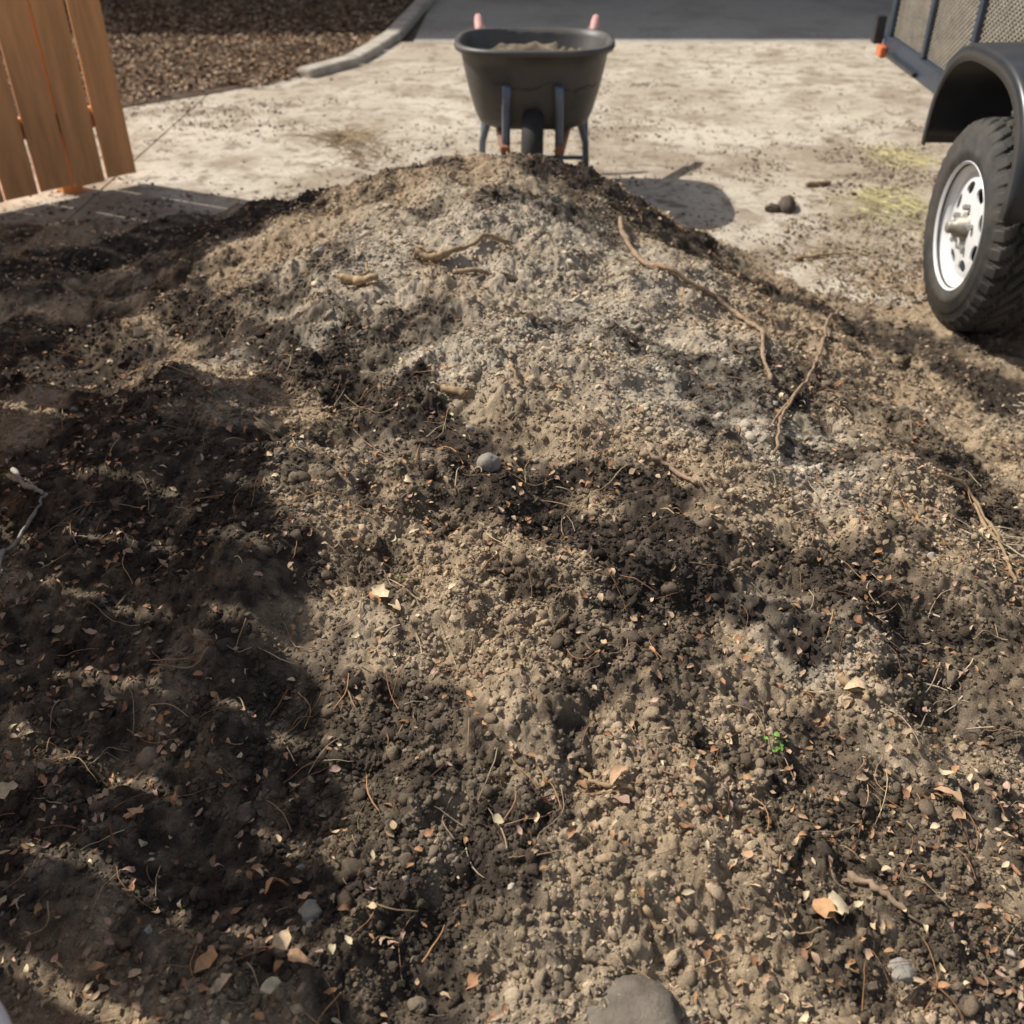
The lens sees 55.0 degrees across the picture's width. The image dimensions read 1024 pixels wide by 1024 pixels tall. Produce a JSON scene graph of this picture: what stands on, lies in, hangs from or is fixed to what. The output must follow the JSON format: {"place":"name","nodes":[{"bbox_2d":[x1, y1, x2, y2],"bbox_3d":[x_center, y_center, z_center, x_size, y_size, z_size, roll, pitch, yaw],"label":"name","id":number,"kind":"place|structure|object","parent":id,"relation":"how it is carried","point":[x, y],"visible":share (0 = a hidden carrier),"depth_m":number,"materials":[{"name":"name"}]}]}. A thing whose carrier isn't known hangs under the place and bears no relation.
{"place":"outdoors","nodes":[
{"label":"outdoors","id":0,"kind":"place"},
{"bbox_2d":[401,10,427,41],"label":"ground","id":1,"kind":"structure","parent":0,"point":[410,36],"depth_m":7.93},
{"bbox_2d":[297,0,434,77],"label":"concrete edging","id":2,"kind":"object","parent":1,"relation":"on","point":[404,23],"visible":0.86,"depth_m":7.04,"materials":[{"name":"grey concrete"}]},
{"bbox_2d":[0,42,1023,414],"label":"driveway","id":3,"kind":"structure","parent":0,"point":[794,86],"depth_m":5.15,"materials":[{"name":"concrete"}]},
{"bbox_2d":[0,0,135,202],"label":"wooden fence","id":4,"kind":"object","parent":3,"relation":"on","point":[56,122],"visible":0.9,"depth_m":4.14,"materials":[{"name":"brown wood"}]},
{"bbox_2d":[0,0,414,116],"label":"mulch bed","id":5,"kind":"object","parent":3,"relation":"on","point":[177,93],"visible":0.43,"depth_m":7.14,"materials":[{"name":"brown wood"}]},
{"bbox_2d":[283,114,401,152],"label":"dead weeds","id":6,"kind":"object","parent":3,"relation":"on","point":[352,135],"visible":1,"depth_m":5.05,"materials":[{"name":"brown plant"}]},
{"bbox_2d":[298,140,439,174],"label":"dead weeds","id":7,"kind":"object","parent":3,"relation":"on","point":[362,155],"visible":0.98,"depth_m":4.82,"materials":[{"name":"brown plant"}]},
{"bbox_2d":[7,30,943,319],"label":"scattered leaf bits","id":8,"kind":"object","parent":3,"relation":"on","point":[571,140],"visible":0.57,"depth_m":5.16,"materials":[{"name":"brown plant"}]},
{"bbox_2d":[0,151,1023,1023],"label":"soil pile","id":9,"kind":"object","parent":3,"relation":"on","point":[642,949],"visible":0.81,"depth_m":1.66,"materials":[{"name":"brown soil"}]},
{"bbox_2d":[0,1001,11,1023],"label":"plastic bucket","id":10,"kind":"object","parent":9,"relation":"on","point":[4,1018],"visible":1,"depth_m":0.95,"materials":[{"name":"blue plastic"}]},
{"bbox_2d":[0,467,48,573],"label":"grey branch","id":11,"kind":"object","parent":9,"relation":"on","point":[24,485],"visible":1,"depth_m":1.99,"materials":[{"name":"grey wood"}]},
{"bbox_2d":[133,326,147,338],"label":"earth clod","id":12,"kind":"object","parent":9,"relation":"on","point":[139,332],"visible":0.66,"depth_m":2.65,"materials":[{"name":"soil"}]},
{"bbox_2d":[135,746,159,772],"bbox_3d":[-0.546,0.373,1.478,0.040,0.035,0.042,0,35,0],"label":"stone","id":13,"kind":"object","parent":9,"relation":"on","point":[146,756],"visible":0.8,"depth_m":1.47,"materials":[{"name":"grey stone"}]},
{"bbox_2d":[143,924,152,933],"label":"stone","id":14,"kind":"object","parent":9,"relation":"on","point":[148,929],"visible":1,"depth_m":1.25,"materials":[{"name":"grey stone"}]},
{"bbox_2d":[236,803,255,825],"bbox_3d":[-0.376,0.427,1.390,0.029,0.026,0.034,0,35,0],"label":"stone","id":15,"kind":"object","parent":9,"relation":"on","point":[246,813],"visible":1,"depth_m":1.38,"materials":[{"name":"grey stone"}]},
{"bbox_2d":[287,471,297,482],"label":"stone","id":16,"kind":"object","parent":9,"relation":"on","point":[292,476],"visible":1,"depth_m":1.80,"materials":[{"name":"grey stone"}]},
{"bbox_2d":[298,899,322,922],"bbox_3d":[-0.254,0.506,1.239,0.029,0.025,0.032,-17,38,-23],"label":"stone","id":17,"kind":"object","parent":9,"relation":"on","point":[309,909],"visible":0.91,"depth_m":1.23,"materials":[{"name":"grey stone"}]},
{"bbox_2d":[311,247,323,255],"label":"stone","id":18,"kind":"object","parent":9,"relation":"on","point":[319,250],"visible":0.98,"depth_m":2.74,"materials":[{"name":"grey stone"}]},
{"bbox_2d":[336,262,378,284],"bbox_3d":[-0.389,-0.589,2.467,0.089,0.044,0.112,-13,37,-18],"label":"broken stick","id":19,"kind":"object","parent":9,"relation":"on","point":[363,278],"visible":1,"depth_m":2.46,"materials":[{"name":"brown wood"}]},
{"bbox_2d":[407,996,428,1014],"bbox_3d":[-0.112,0.590,1.175,0.026,0.019,0.022,0,35,0],"label":"stone","id":20,"kind":"object","parent":9,"relation":"on","point":[418,1005],"visible":1,"depth_m":1.17,"materials":[{"name":"grey stone"}]},
{"bbox_2d":[432,718,445,733],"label":"stone","id":21,"kind":"object","parent":9,"relation":"on","point":[436,722],"visible":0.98,"depth_m":1.42,"materials":[{"name":"grey stone"}]},
{"bbox_2d":[440,384,467,397],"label":"broken stick","id":22,"kind":"object","parent":9,"relation":"on","point":[457,390],"visible":1,"depth_m":2.06,"materials":[{"name":"brown wood"}]},
{"bbox_2d":[0,164,910,814],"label":"soil clods","id":23,"kind":"object","parent":9,"relation":"on","point":[272,428],"visible":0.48,"depth_m":1.93,"materials":[{"name":"brown soil"}]},
{"bbox_2d":[414,232,509,261],"bbox_3d":[-0.127,-0.697,2.578,0.266,0.051,0.078,-7,36,-11],"label":"broken stick","id":24,"kind":"object","parent":9,"relation":"on","point":[430,255],"visible":1,"depth_m":2.56,"materials":[{"name":"brown wood"}]},
{"bbox_2d":[452,267,491,274],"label":"broken stick","id":25,"kind":"object","parent":9,"relation":"on","point":[461,271],"visible":1,"depth_m":2.52,"materials":[{"name":"brown wood"}]},
{"bbox_2d":[0,392,965,993],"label":"curled leaves","id":26,"kind":"object","parent":9,"relation":"on","point":[832,904],"visible":1,"depth_m":1.24,"materials":[{"name":"brown plant"}]},
{"bbox_2d":[476,452,500,472],"bbox_3d":[-0.043,-0.093,1.840,0.047,0.034,0.034,0,35,0],"label":"stone","id":27,"kind":"object","parent":9,"relation":"on","point":[488,462],"visible":1,"depth_m":1.83,"materials":[{"name":"grey stone"}]},
{"bbox_2d":[0,153,1020,1023],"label":"pebbles","id":28,"kind":"object","parent":9,"relation":"on","point":[470,757],"visible":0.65,"depth_m":1.75,"materials":[{"name":"grey stone"}]},
{"bbox_2d":[0,153,1023,1023],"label":"soil clods","id":29,"kind":"object","parent":9,"relation":"on","point":[670,959],"visible":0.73,"depth_m":1.55,"materials":[{"name":"brown soil"}]},
{"bbox_2d":[0,151,1023,1023],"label":"fallen leaves","id":30,"kind":"object","parent":9,"relation":"on","point":[494,1015],"visible":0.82,"depth_m":1.52,"materials":[{"name":"brown plant"}]},
{"bbox_2d":[0,151,1023,1023],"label":"twigs","id":31,"kind":"object","parent":9,"relation":"on","point":[512,611],"visible":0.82,"depth_m":1.61,"materials":[{"name":"brown wood"}]},
{"bbox_2d":[506,411,517,418],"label":"stone","id":32,"kind":"object","parent":9,"relation":"on","point":[510,415],"visible":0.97,"depth_m":1.96,"materials":[{"name":"beige stone"}]},
{"bbox_2d":[0,151,1023,1023],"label":"soil crumbs","id":33,"kind":"object","parent":9,"relation":"on","point":[374,833],"visible":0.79,"depth_m":1.56,"materials":[{"name":"brown soil"}]},
{"bbox_2d":[954,494,1023,577],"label":"dry grass","id":34,"kind":"structure","parent":33,"relation":"on","point":[1005,544],"depth_m":1.88,"materials":[{"name":"beige plant"}]},
{"bbox_2d":[509,361,520,386],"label":"broken stick","id":35,"kind":"object","parent":9,"relation":"on","point":[512,366],"visible":1,"depth_m":2.02,"materials":[{"name":"brown wood"}]},
{"bbox_2d":[21,381,1023,1003],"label":"fine rootlets","id":36,"kind":"object","parent":9,"relation":"on","point":[509,633],"depth_m":1.50,"materials":[{"name":"brown plant"}]},
{"bbox_2d":[579,768,633,790],"bbox_3d":[0.127,0.370,1.351,0.084,0.025,0.016,19,39,25],"label":"broken stick","id":37,"kind":"object","parent":9,"relation":"on","point":[591,780],"visible":1,"depth_m":1.35,"materials":[{"name":"brown wood"}]},
{"bbox_2d":[577,974,682,1023],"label":"flat stone","id":38,"kind":"object","parent":9,"relation":"on","point":[641,999],"visible":1,"depth_m":1.14,"materials":[{"name":"grey stone"}]},
{"bbox_2d":[642,905,664,937],"bbox_3d":[0.176,0.509,1.226,0.037,0.028,0.014,24,42,30],"label":"broken stick","id":39,"kind":"object","parent":9,"relation":"on","point":[647,911],"visible":1,"depth_m":1.22,"materials":[{"name":"brown wood"}]},
{"bbox_2d":[639,451,697,484],"bbox_3d":[0.297,-0.082,1.838,0.030,0.025,0.136,-29,44,-35],"label":"broken stick","id":40,"kind":"object","parent":9,"relation":"on","point":[676,472],"visible":1,"depth_m":1.85,"materials":[{"name":"brown wood"}]},
{"bbox_2d":[618,216,772,380],"bbox_3d":[0.481,-0.597,2.604,0.172,0.110,0.986,-13,37,-18],"label":"tree root","id":41,"kind":"object","parent":9,"relation":"on","point":[637,256],"visible":0.99,"depth_m":2.58,"materials":[{"name":"brown plant"}]},
{"bbox_2d":[737,698,754,716],"bbox_3d":[0.351,0.295,1.479,0.029,0.023,0.029,-27,43,-33],"label":"stone","id":42,"kind":"object","parent":9,"relation":"on","point":[743,702],"visible":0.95,"depth_m":1.47,"materials":[{"name":"grey stone"}]},
{"bbox_2d":[764,731,786,751],"bbox_3d":[0.385,0.335,1.431,0.033,0.019,0.025,-11,36,-15],"label":"clover sprig","id":43,"kind":"object","parent":9,"relation":"on","point":[781,746],"visible":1,"depth_m":1.43,"materials":[{"name":"green plant"}]},
{"bbox_2d":[771,307,853,454],"bbox_3d":[0.804,-0.399,2.618,0.066,0.328,1.558,14,37,19],"label":"tree root","id":44,"kind":"object","parent":9,"relation":"on","point":[783,409],"visible":1,"depth_m":2.25,"materials":[{"name":"brown plant"}]},
{"bbox_2d":[837,672,869,701],"bbox_3d":[0.524,0.268,1.506,0.019,0.018,0.064,-24,41,-30],"label":"broken stick","id":45,"kind":"object","parent":9,"relation":"on","point":[843,679],"visible":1,"depth_m":1.50,"materials":[{"name":"brown wood"}]},
{"bbox_2d":[847,871,919,922],"bbox_3d":[0.479,0.493,1.268,0.099,0.019,0.016,29,44,34],"label":"broken stick","id":46,"kind":"object","parent":9,"relation":"on","point":[854,877],"visible":1,"depth_m":1.27,"materials":[{"name":"beige wood"}]},
{"bbox_2d":[887,957,917,983],"bbox_3d":[0.479,0.567,1.210,0.038,0.031,0.032,0,35,0],"label":"stone","id":47,"kind":"object","parent":9,"relation":"on","point":[905,971],"visible":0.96,"depth_m":1.20,"materials":[{"name":"grey stone"}]},
{"bbox_2d":[923,611,1010,729],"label":"dry grass","id":48,"kind":"structure","parent":9,"relation":"on","point":[987,727],"depth_m":1.58,"materials":[{"name":"beige plant"}]},
{"bbox_2d":[941,472,1021,583],"bbox_3d":[0.955,0.032,1.914,0.120,0.093,0.289,-5,35,-8],"label":"tree root","id":49,"kind":"object","parent":9,"relation":"on","point":[979,510],"visible":0.94,"depth_m":1.94,"materials":[{"name":"brown plant"}]},
{"bbox_2d":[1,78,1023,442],"bbox_3d":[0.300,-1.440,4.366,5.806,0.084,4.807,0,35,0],"label":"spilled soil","id":50,"kind":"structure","parent":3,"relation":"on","point":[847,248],"depth_m":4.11,"materials":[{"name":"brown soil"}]},
{"bbox_2d":[454,14,614,166],"bbox_3d":[0.098,-1.788,4.366,0.675,0.628,1.104,1,35,2],"label":"wheelbarrow","id":51,"kind":"object","parent":3,"relation":"on","point":[532,84],"visible":0.86,"depth_m":4.00,"materials":[{"name":"plastic"}]},
{"bbox_2d":[764,203,779,212],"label":"earth clod","id":52,"kind":"object","parent":3,"relation":"on","point":[772,208],"visible":0.97,"depth_m":4.16,"materials":[{"name":"soil"}]},
{"bbox_2d":[778,195,795,213],"bbox_3d":[1.175,-1.310,4.193,0.073,0.077,0.143,12,37,17],"label":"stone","id":53,"kind":"object","parent":3,"relation":"on","point":[787,203],"visible":0.94,"depth_m":4.15,"materials":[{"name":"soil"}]},
{"bbox_2d":[805,180,830,186],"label":"broken stick","id":54,"kind":"object","parent":3,"relation":"on","point":[818,183],"visible":1,"depth_m":4.45,"materials":[{"name":"brown wood"}]},
{"bbox_2d":[793,252,848,260],"bbox_3d":[1.172,-0.971,3.723,0.231,0.019,0.026,-9,36,-13],"label":"broken stick","id":55,"kind":"object","parent":3,"relation":"on","point":[799,257],"visible":1,"depth_m":3.72,"materials":[{"name":"brown wood"}]},
{"bbox_2d":[758,231,923,277],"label":"dry grass","id":56,"kind":"structure","parent":3,"relation":"on","point":[824,262],"depth_m":3.75,"materials":[{"name":"beige plant"}]},
{"bbox_2d":[808,195,926,266],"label":"dry grass","id":57,"kind":"structure","parent":3,"relation":"on","point":[897,221],"depth_m":4.04,"materials":[{"name":"beige plant"}]},
{"bbox_2d":[820,174,929,231],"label":"dry grass","id":58,"kind":"structure","parent":3,"relation":"on","point":[900,202],"depth_m":4.28,"materials":[{"name":"beige plant"}]},
{"bbox_2d":[844,142,943,172],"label":"dry grass","id":59,"kind":"structure","parent":3,"relation":"on","point":[904,154],"depth_m":4.83,"materials":[{"name":"beige plant"}]},
{"bbox_2d":[871,0,1023,331],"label":"utility trailer","id":60,"kind":"object","parent":3,"relation":"on","point":[973,247],"visible":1,"depth_m":3.11,"materials":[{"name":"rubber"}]},
{"bbox_2d":[414,0,1023,41],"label":"asphalt road","id":61,"kind":"structure","parent":0,"point":[704,20],"depth_m":8.39,"materials":[{"name":"grey asphalt"}]}
]}

